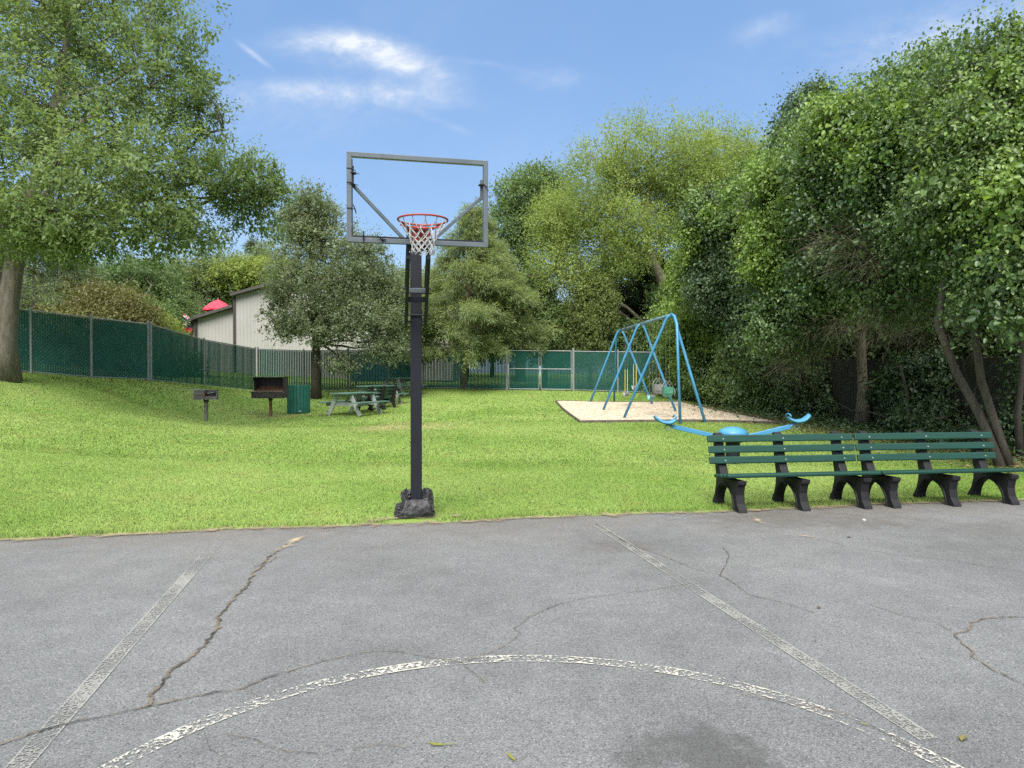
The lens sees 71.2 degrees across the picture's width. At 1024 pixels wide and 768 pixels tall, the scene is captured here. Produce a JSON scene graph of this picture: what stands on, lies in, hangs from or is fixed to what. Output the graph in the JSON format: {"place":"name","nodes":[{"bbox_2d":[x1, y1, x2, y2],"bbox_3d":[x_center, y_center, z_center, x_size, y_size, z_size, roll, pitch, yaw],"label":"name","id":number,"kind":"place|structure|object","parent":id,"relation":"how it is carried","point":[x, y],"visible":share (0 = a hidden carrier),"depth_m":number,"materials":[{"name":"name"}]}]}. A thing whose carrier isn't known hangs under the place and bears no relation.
{"place":"outdoors","nodes":[
{"label":"outdoors","id":0,"kind":"place"},
{"bbox_2d":[202,300,227,311],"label":"patio umbrella","id":1,"kind":"object","parent":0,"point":[214,305],"visible":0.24,"depth_m":44.98,"materials":[{"name":"red fabric"}]},
{"bbox_2d":[226,230,270,304],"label":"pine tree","id":2,"kind":"object","parent":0,"point":[250,241],"visible":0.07,"depth_m":59.53,"materials":[{"name":"green plant"}]},
{"bbox_2d":[0,500,1023,767],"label":"court","id":3,"kind":"object","parent":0,"point":[74,610],"visible":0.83,"depth_m":4.30,"materials":[{"name":"asphalt"}]},
{"bbox_2d":[4,535,225,767],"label":"lane line","id":4,"kind":"object","parent":3,"relation":"on","point":[187,579],"visible":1,"depth_m":3.82,"materials":[{"name":"paint"}]},
{"bbox_2d":[0,668,296,743],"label":"pavement crack","id":5,"kind":"object","parent":3,"relation":"on","point":[141,707],"visible":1,"depth_m":3.44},
{"bbox_2d":[146,543,287,705],"bbox_3d":[-1.972,1.535,5.121,0.122,0.001,3.366,0,1,-7],"label":"pavement crack","id":6,"kind":"object","parent":3,"relation":"on","point":[193,654],"visible":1,"depth_m":4.42,"materials":[{"name":"grey asphalt"}]},
{"bbox_2d":[223,733,403,752],"bbox_3d":[-0.883,1.561,3.085,0.847,0.001,0.119,0,1,7],"label":"pavement crack","id":7,"kind":"object","parent":3,"relation":"on","point":[301,751],"visible":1,"depth_m":3.09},
{"bbox_2d":[296,650,458,667],"bbox_3d":[-0.744,1.549,4.053,0.899,0.001,0.221,0,1,-5],"label":"pavement crack","id":8,"kind":"object","parent":3,"relation":"on","point":[373,650],"visible":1,"depth_m":4.07,"materials":[{"name":"grey asphalt"}]},
{"bbox_2d":[426,741,455,744],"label":"fallen leaf","id":9,"kind":"object","parent":3,"relation":"on","point":[440,743],"visible":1,"depth_m":3.10,"materials":[{"name":"yellow plant"}]},
{"bbox_2d":[1,499,1022,540],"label":"dirt strip","id":10,"kind":"object","parent":3,"relation":"on","point":[214,529],"visible":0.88,"depth_m":7.74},
{"bbox_2d":[366,514,459,520],"bbox_3d":[-1.114,1.493,8.012,1.140,0.001,0.660,0,1,-15],"label":"dirt patch","id":11,"kind":"object","parent":10,"relation":"on","point":[396,517],"visible":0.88,"depth_m":7.94,"materials":[{"name":"brown soil"}]},
{"bbox_2d":[346,151,487,518],"bbox_3d":[-0.813,-0.331,7.519,1.288,3.798,2.224,0,1,11],"label":"basketball hoop","id":12,"kind":"object","parent":10,"relation":"on","point":[417,500],"visible":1,"depth_m":7.33,"materials":[{"name":"black metal"}]},
{"bbox_2d":[707,431,881,512],"bbox_3d":[3.426,1.056,8.790,1.960,0.884,0.737,0,1,-9],"label":"park bench","id":13,"kind":"object","parent":10,"relation":"on","point":[798,485],"visible":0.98,"depth_m":8.89,"materials":[{"name":"plastic"}]},
{"bbox_2d":[853,429,1023,508],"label":"park bench","id":14,"kind":"object","parent":10,"relation":"on","point":[927,473],"visible":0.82,"depth_m":9.18,"materials":[{"name":"plastic"}]},
{"bbox_2d":[98,655,963,767],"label":"free throw circle","id":15,"kind":"object","parent":3,"relation":"on","point":[176,733],"visible":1,"depth_m":3.63,"materials":[{"name":"paint"}]},
{"bbox_2d":[460,582,700,661],"bbox_3d":[0.498,1.538,4.903,2.388,0.001,0.385,-1,1,-41],"label":"pavement crack","id":16,"kind":"object","parent":3,"relation":"on","point":[549,607],"visible":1,"depth_m":4.77,"materials":[{"name":"grey asphalt"}]},
{"bbox_2d":[636,545,812,611],"bbox_3d":[1.576,1.527,5.772,0.140,0.001,2.101,0,1,-22],"label":"pavement crack","id":17,"kind":"object","parent":3,"relation":"on","point":[730,580],"visible":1,"depth_m":5.50,"materials":[{"name":"grey asphalt"}]},
{"bbox_2d":[582,518,936,739],"bbox_3d":[1.309,1.532,5.704,0.100,0.001,5.216,0,1,-12],"label":"lane line","id":18,"kind":"object","parent":3,"relation":"on","point":[736,616],"visible":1,"depth_m":4.07,"materials":[{"name":"paint"}]},
{"bbox_2d":[739,693,922,752],"bbox_3d":[1.490,1.557,3.364,0.826,0.001,0.151,1,1,43],"label":"pavement crack","id":19,"kind":"object","parent":3,"relation":"on","point":[845,713],"visible":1,"depth_m":3.36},
{"bbox_2d":[958,735,967,740],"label":"fallen leaf","id":20,"kind":"object","parent":3,"relation":"on","point":[962,737],"visible":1,"depth_m":3.16,"materials":[{"name":"yellow plant"}]},
{"bbox_2d":[954,616,1023,683],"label":"pavement crack","id":21,"kind":"object","parent":3,"relation":"on","point":[973,652],"visible":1,"depth_m":4.31,"materials":[{"name":"grey asphalt"}]},
{"bbox_2d":[0,363,1023,539],"bbox_3d":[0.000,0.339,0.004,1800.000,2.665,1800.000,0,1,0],"label":"lawn","id":22,"kind":"structure","parent":0,"point":[212,416],"depth_m":12.65,"materials":[{"name":"green plant"}]},
{"bbox_2d":[20,257,113,327],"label":"background tree","id":23,"kind":"object","parent":22,"relation":"on","point":[26,277],"visible":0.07,"depth_m":45.90,"materials":[{"name":"green plant"}]},
{"bbox_2d":[4,240,136,327],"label":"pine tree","id":24,"kind":"object","parent":22,"relation":"on","point":[42,278],"visible":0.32,"depth_m":32.61,"materials":[{"name":"green plant"}]},
{"bbox_2d":[17,307,149,380],"bbox_3d":[-13.670,-1.233,21.001,5.811,2.502,0.600,-1,1,-44],"label":"slat fence","id":25,"kind":"object","parent":22,"relation":"on","point":[66,352],"visible":0.96,"depth_m":21.48,"materials":[{"name":"metal"}]},
{"bbox_2d":[20,327,183,377],"bbox_3d":[-17.669,-1.197,29.971,8.513,3.399,5.290,0,1,0],"label":"hedge shrub","id":26,"kind":"object","parent":22,"relation":"on","point":[127,349],"visible":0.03,"depth_m":29.57,"materials":[{"name":"green plant"}]},
{"bbox_2d":[20,279,190,346],"bbox_3d":[-19.735,-3.126,34.755,10.615,4.350,3.751,0,1,21],"label":"lime shrub","id":27,"kind":"object","parent":22,"relation":"on","point":[175,323],"visible":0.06,"depth_m":33.30,"materials":[{"name":"green plant"}]},
{"bbox_2d":[30,271,181,344],"bbox_3d":[-17.160,-2.697,29.918,5.436,4.301,5.236,0,1,0],"label":"bronze shrub","id":28,"kind":"object","parent":22,"relation":"on","point":[104,302],"visible":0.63,"depth_m":30.17,"materials":[{"name":"green plant"}]},
{"bbox_2d":[88,249,205,332],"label":"background tree","id":29,"kind":"object","parent":22,"relation":"on","point":[153,281],"visible":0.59,"depth_m":45.72,"materials":[{"name":"green plant"}]},
{"bbox_2d":[0,0,304,382],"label":"oak tree","id":30,"kind":"object","parent":22,"relation":"on","point":[33,218],"visible":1,"depth_m":18.11,"materials":[{"name":"green plant"}]},
{"bbox_2d":[149,333,216,376],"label":"hedge shrub","id":31,"kind":"object","parent":22,"relation":"on","point":[185,355],"visible":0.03,"depth_m":33.47,"materials":[{"name":"green plant"}]},
{"bbox_2d":[138,241,259,319],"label":"background tree","id":32,"kind":"object","parent":22,"relation":"on","point":[186,260],"visible":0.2,"depth_m":52.52,"materials":[{"name":"green plant"}]},
{"bbox_2d":[149,322,255,389],"bbox_3d":[-11.796,-0.809,27.069,0.879,2.528,7.634,0,1,5],"label":"slat fence","id":33,"kind":"object","parent":22,"relation":"on","point":[211,370],"visible":0.96,"depth_m":27.60,"materials":[{"name":"metal"}]},
{"bbox_2d":[188,389,218,420],"bbox_3d":[-9.319,0.690,21.594,0.791,1.057,0.502,0,1,-14],"label":"pedestal grill","id":34,"kind":"object","parent":22,"relation":"on","point":[205,395],"visible":0.98,"depth_m":21.50,"materials":[{"name":"metal"}]},
{"bbox_2d":[183,251,290,301],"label":"background tree","id":35,"kind":"object","parent":22,"relation":"on","point":[246,280],"visible":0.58,"depth_m":52.62,"materials":[{"name":"green plant"}]},
{"bbox_2d":[250,376,288,415],"bbox_3d":[-8.251,0.475,24.392,1.199,1.466,0.668,0,1,4],"label":"hooded grill","id":36,"kind":"object","parent":22,"relation":"on","point":[270,388],"visible":1,"depth_m":24.42,"materials":[{"name":"metal"}]},
{"bbox_2d":[287,385,309,412],"bbox_3d":[-7.662,0.529,25.669,0.803,0.980,0.798,0,1,0],"label":"litter bin","id":37,"kind":"object","parent":22,"relation":"on","point":[298,399],"visible":0.92,"depth_m":25.32,"materials":[{"name":"green plastic"}]},
{"bbox_2d":[177,280,460,380],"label":"pale building","id":38,"kind":"structure","parent":22,"relation":"on","point":[234,323],"depth_m":40.97,"materials":[{"name":"beige paint"}]},
{"bbox_2d":[182,312,194,331],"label":"wall flag","id":39,"kind":"object","parent":38,"relation":"attached to","point":[189,328],"depth_m":41.16,"materials":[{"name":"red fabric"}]},
{"bbox_2d":[229,237,434,301],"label":"background tree","id":40,"kind":"object","parent":22,"relation":"on","point":[260,249],"visible":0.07,"depth_m":56.99,"materials":[{"name":"green plant"}]},
{"bbox_2d":[251,169,427,398],"bbox_3d":[-6.943,-4.078,29.316,7.293,9.368,5.245,0,1,0],"label":"pear tree","id":41,"kind":"object","parent":22,"relation":"on","point":[311,236],"visible":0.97,"depth_m":28.75,"materials":[{"name":"green plant"}]},
{"bbox_2d":[318,392,389,416],"bbox_3d":[-5.348,0.682,24.331,1.628,0.787,1.830,0,1,22],"label":"picnic table","id":42,"kind":"object","parent":22,"relation":"on","point":[353,403],"visible":0.96,"depth_m":23.94,"materials":[{"name":"green wood"}]},
{"bbox_2d":[354,385,396,410],"bbox_3d":[-4.973,0.499,26.265,0.737,0.884,1.960,0,1,22],"label":"park bench","id":43,"kind":"object","parent":22,"relation":"on","point":[382,394],"visible":0.65,"depth_m":26.15,"materials":[{"name":"wood"}]},
{"bbox_2d":[354,356,405,381],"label":"shrub","id":44,"kind":"object","parent":22,"relation":"on","point":[382,370],"visible":0.09,"depth_m":35.57,"materials":[{"name":"green plant"}]},
{"bbox_2d":[354,385,408,405],"bbox_3d":[-5.209,0.453,27.908,1.628,0.787,1.830,0,1,28],"label":"picnic table","id":45,"kind":"object","parent":22,"relation":"on","point":[398,395],"visible":0.48,"depth_m":27.97,"materials":[{"name":"green wood"}]},
{"bbox_2d":[257,347,505,390],"bbox_3d":[-5.779,-0.619,32.783,11.046,2.129,1.594,0,1,-12],"label":"slat fence","id":46,"kind":"object","parent":22,"relation":"on","point":[375,373],"visible":0.59,"depth_m":32.72,"materials":[{"name":"metal"}]},
{"bbox_2d":[381,378,426,395],"bbox_3d":[-4.856,0.120,31.004,1.628,0.787,1.830,0,1,24],"label":"picnic table","id":47,"kind":"object","parent":22,"relation":"on","point":[400,383],"visible":0.57,"depth_m":30.48,"materials":[{"name":"green wood"}]},
{"bbox_2d":[422,260,516,376],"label":"background tree","id":48,"kind":"object","parent":22,"relation":"on","point":[453,300],"visible":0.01,"depth_m":51.69,"materials":[{"name":"green plant"}]},
{"bbox_2d":[380,197,562,388],"bbox_3d":[-2.016,-4.323,34.033,9.155,9.138,9.224,0,1,0],"label":"hemlock tree","id":49,"kind":"object","parent":22,"relation":"on","point":[483,271],"visible":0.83,"depth_m":32.89,"materials":[{"name":"green plant"}]},
{"bbox_2d":[479,154,587,381],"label":"locust tree","id":50,"kind":"object","parent":22,"relation":"on","point":[512,203],"visible":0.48,"depth_m":43.83,"materials":[{"name":"green plant"}]},
{"bbox_2d":[502,266,577,386],"bbox_3d":[1.454,-2.998,36.121,5.353,6.315,4.091,0,1,13],"label":"broadleaf shrub","id":51,"kind":"object","parent":22,"relation":"on","point":[551,310],"visible":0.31,"depth_m":35.15,"materials":[{"name":"green plant"}]},
{"bbox_2d":[549,265,624,387],"bbox_3d":[3.492,-2.867,34.830,4.320,6.206,3.152,0,1,0],"label":"cedar shrub","id":52,"kind":"object","parent":22,"relation":"on","point":[589,325],"visible":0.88,"depth_m":34.26,"materials":[{"name":"green plant"}]},
{"bbox_2d":[574,350,667,392],"bbox_3d":[5.879,-0.478,31.746,6.693,2.238,0.305,0,1,26],"label":"slat fence","id":53,"kind":"object","parent":22,"relation":"on","point":[584,368],"visible":0.48,"depth_m":32.56,"materials":[{"name":"metal"}]},
{"bbox_2d":[506,348,573,390],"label":"double gate","id":54,"kind":"structure","parent":53,"relation":"attached to","point":[563,376],"depth_m":33.15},
{"bbox_2d":[581,233,680,385],"bbox_3d":[7.894,-4.025,40.294,9.308,10.048,9.207,0,1,0],"label":"shaded tree","id":55,"kind":"object","parent":22,"relation":"on","point":[634,302],"visible":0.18,"depth_m":39.51,"materials":[{"name":"green plant"}]},
{"bbox_2d":[603,281,669,378],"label":"broadleaf shrub","id":56,"kind":"object","parent":22,"relation":"on","point":[640,338],"visible":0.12,"depth_m":34.66,"materials":[{"name":"green plant"}]},
{"bbox_2d":[512,86,778,324],"bbox_3d":[7.551,-7.491,36.591,15.459,15.576,9.726,0,1,0],"label":"willow tree","id":57,"kind":"object","parent":22,"relation":"on","point":[700,163],"visible":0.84,"depth_m":35.46,"materials":[{"name":"green plant"}]},
{"bbox_2d":[555,400,780,423],"bbox_3d":[4.576,0.886,24.113,5.689,0.377,8.845,0,1,0],"label":"pit edging","id":58,"kind":"object","parent":22,"relation":"on","point":[654,420],"visible":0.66,"depth_m":19.95,"materials":[{"name":"beige wood"}]},
{"bbox_2d":[558,401,769,420],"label":"playground chips","id":59,"kind":"object","parent":58,"relation":"on","point":[584,410],"visible":0.89,"depth_m":23.67,"materials":[{"name":"beige wood"}]},
{"bbox_2d":[589,313,705,423],"bbox_3d":[4.272,-0.481,23.971,2.529,3.212,9.429,0,1,0],"label":"swing set","id":60,"kind":"object","parent":59,"relation":"on","point":[674,318],"visible":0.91,"depth_m":20.95,"materials":[{"name":"blue metal"}]},
{"bbox_2d":[623,331,629,395],"bbox_3d":[4.243,-0.746,26.551,0.160,2.420,0.466,0,1,-2],"label":"belt swing","id":61,"kind":"object","parent":60,"relation":"hanging from","point":[627,393],"visible":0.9,"depth_m":26.33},
{"bbox_2d":[631,331,636,389],"bbox_3d":[4.308,-0.858,25.059,0.160,2.152,0.466,0,1,-2],"label":"belt swing","id":62,"kind":"object","parent":60,"relation":"hanging from","point":[633,386],"visible":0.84,"depth_m":25.26,"materials":[{"name":"yellow plastic"}]},
{"bbox_2d":[647,325,654,399],"bbox_3d":[4.411,-0.692,22.677,0.160,2.406,0.465,0,1,-2],"label":"belt swing","id":63,"kind":"object","parent":60,"relation":"hanging from","point":[650,396],"visible":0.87,"depth_m":22.88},
{"bbox_2d":[652,323,664,393],"bbox_3d":[4.468,-0.788,21.771,0.308,2.191,0.459,0,1,-2],"label":"bucket swing","id":64,"kind":"object","parent":60,"relation":"hanging from","point":[657,388],"visible":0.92,"depth_m":21.64,"materials":[{"name":"grey plastic"}]},
{"bbox_2d":[662,319,675,396],"bbox_3d":[4.516,-0.740,20.654,0.308,2.251,0.459,0,1,-2],"label":"bucket swing","id":65,"kind":"object","parent":60,"relation":"hanging from","point":[667,391],"visible":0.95,"depth_m":20.50,"materials":[{"name":"green plastic"}]},
{"bbox_2d":[637,291,744,408],"bbox_3d":[7.601,-1.380,27.663,3.946,5.887,8.434,0,1,-9],"label":"vine thicket","id":66,"kind":"object","parent":22,"relation":"on","point":[710,356],"visible":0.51,"depth_m":27.20,"materials":[{"name":"green plant"}]},
{"bbox_2d":[657,144,794,363],"bbox_3d":[7.352,-3.514,24.996,4.458,8.504,7.503,0,1,0],"label":"vine tree","id":67,"kind":"object","parent":22,"relation":"on","point":[697,279],"visible":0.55,"depth_m":23.75,"materials":[{"name":"green plant"}]},
{"bbox_2d":[653,413,811,456],"bbox_3d":[3.780,0.984,12.313,2.677,0.970,0.530,0,1,0],"label":"seesaw","id":68,"kind":"object","parent":22,"relation":"on","point":[732,430],"visible":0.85,"depth_m":12.25,"materials":[{"name":"blue plastic"},{"name":"blue painted metal"}]},
{"bbox_2d":[711,326,831,416],"bbox_3d":[8.406,-0.454,23.045,3.504,3.865,6.448,0,1,0],"label":"vine thicket","id":69,"kind":"object","parent":22,"relation":"on","point":[753,390],"visible":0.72,"depth_m":22.14,"materials":[{"name":"green plant"}]},
{"bbox_2d":[715,66,866,395],"bbox_3d":[7.913,-4.224,19.685,4.076,10.676,6.810,0,1,23],"label":"vine tree","id":70,"kind":"object","parent":22,"relation":"on","point":[754,269],"visible":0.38,"depth_m":18.31,"materials":[{"name":"green plant"}]},
{"bbox_2d":[654,404,1023,474],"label":"leaf litter","id":71,"kind":"object","parent":22,"relation":"on","point":[939,450],"visible":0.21,"depth_m":17.53,"materials":[{"name":"brown plant"}]},
{"bbox_2d":[692,403,1023,465],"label":"ground ivy","id":72,"kind":"object","parent":22,"relation":"on","point":[845,422],"visible":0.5,"depth_m":18.62,"materials":[{"name":"green plant"}]},
{"bbox_2d":[781,261,965,365],"bbox_3d":[11.402,-2.259,21.490,4.830,6.714,7.452,-1,1,-43],"label":"background tree","id":73,"kind":"object","parent":22,"relation":"on","point":[872,354],"visible":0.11,"depth_m":20.71,"materials":[{"name":"green plant"}]},
{"bbox_2d":[758,9,996,428],"bbox_3d":[7.753,-3.162,15.667,5.241,8.796,7.286,0,1,0],"label":"vine tree","id":74,"kind":"object","parent":22,"relation":"on","point":[834,199],"visible":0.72,"depth_m":14.85,"materials":[{"name":"green plant"}]},
{"bbox_2d":[794,340,974,432],"bbox_3d":[9.458,0.193,18.841,2.487,2.901,7.323,0,1,0],"label":"ivy bush","id":75,"kind":"object","parent":22,"relation":"on","point":[910,386],"visible":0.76,"depth_m":16.59,"materials":[{"name":"green plant"}]},
{"bbox_2d":[798,357,1023,442],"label":"board fence","id":76,"kind":"object","parent":22,"relation":"on","point":[843,384],"visible":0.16,"depth_m":18.51,"materials":[{"name":"brown wood"}]},
{"bbox_2d":[867,0,1023,466],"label":"leaning tree","id":77,"kind":"object","parent":22,"relation":"on","point":[975,179],"visible":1,"depth_m":11.17,"materials":[{"name":"green plant"}]},
{"bbox_2d":[899,335,1023,450],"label":"ivy bush","id":78,"kind":"object","parent":22,"relation":"on","point":[1006,416],"visible":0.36,"depth_m":14.03,"materials":[{"name":"green plant"}]},
{"bbox_2d":[911,285,1018,358],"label":"background tree","id":79,"kind":"object","parent":22,"relation":"on","point":[968,348],"visible":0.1,"depth_m":16.94,"materials":[{"name":"green plant"}]},
{"bbox_2d":[1006,313,1023,457],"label":"bare stem","id":80,"kind":"object","parent":22,"relation":"on","point":[1019,440],"visible":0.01,"depth_m":12.95,"materials":[{"name":"brown plant"}]},
{"bbox_2d":[0,0,1023,373],"label":"sky","id":81,"kind":"structure","parent":0,"point":[501,83],"materials":[{"name":"blue"}]}
]}

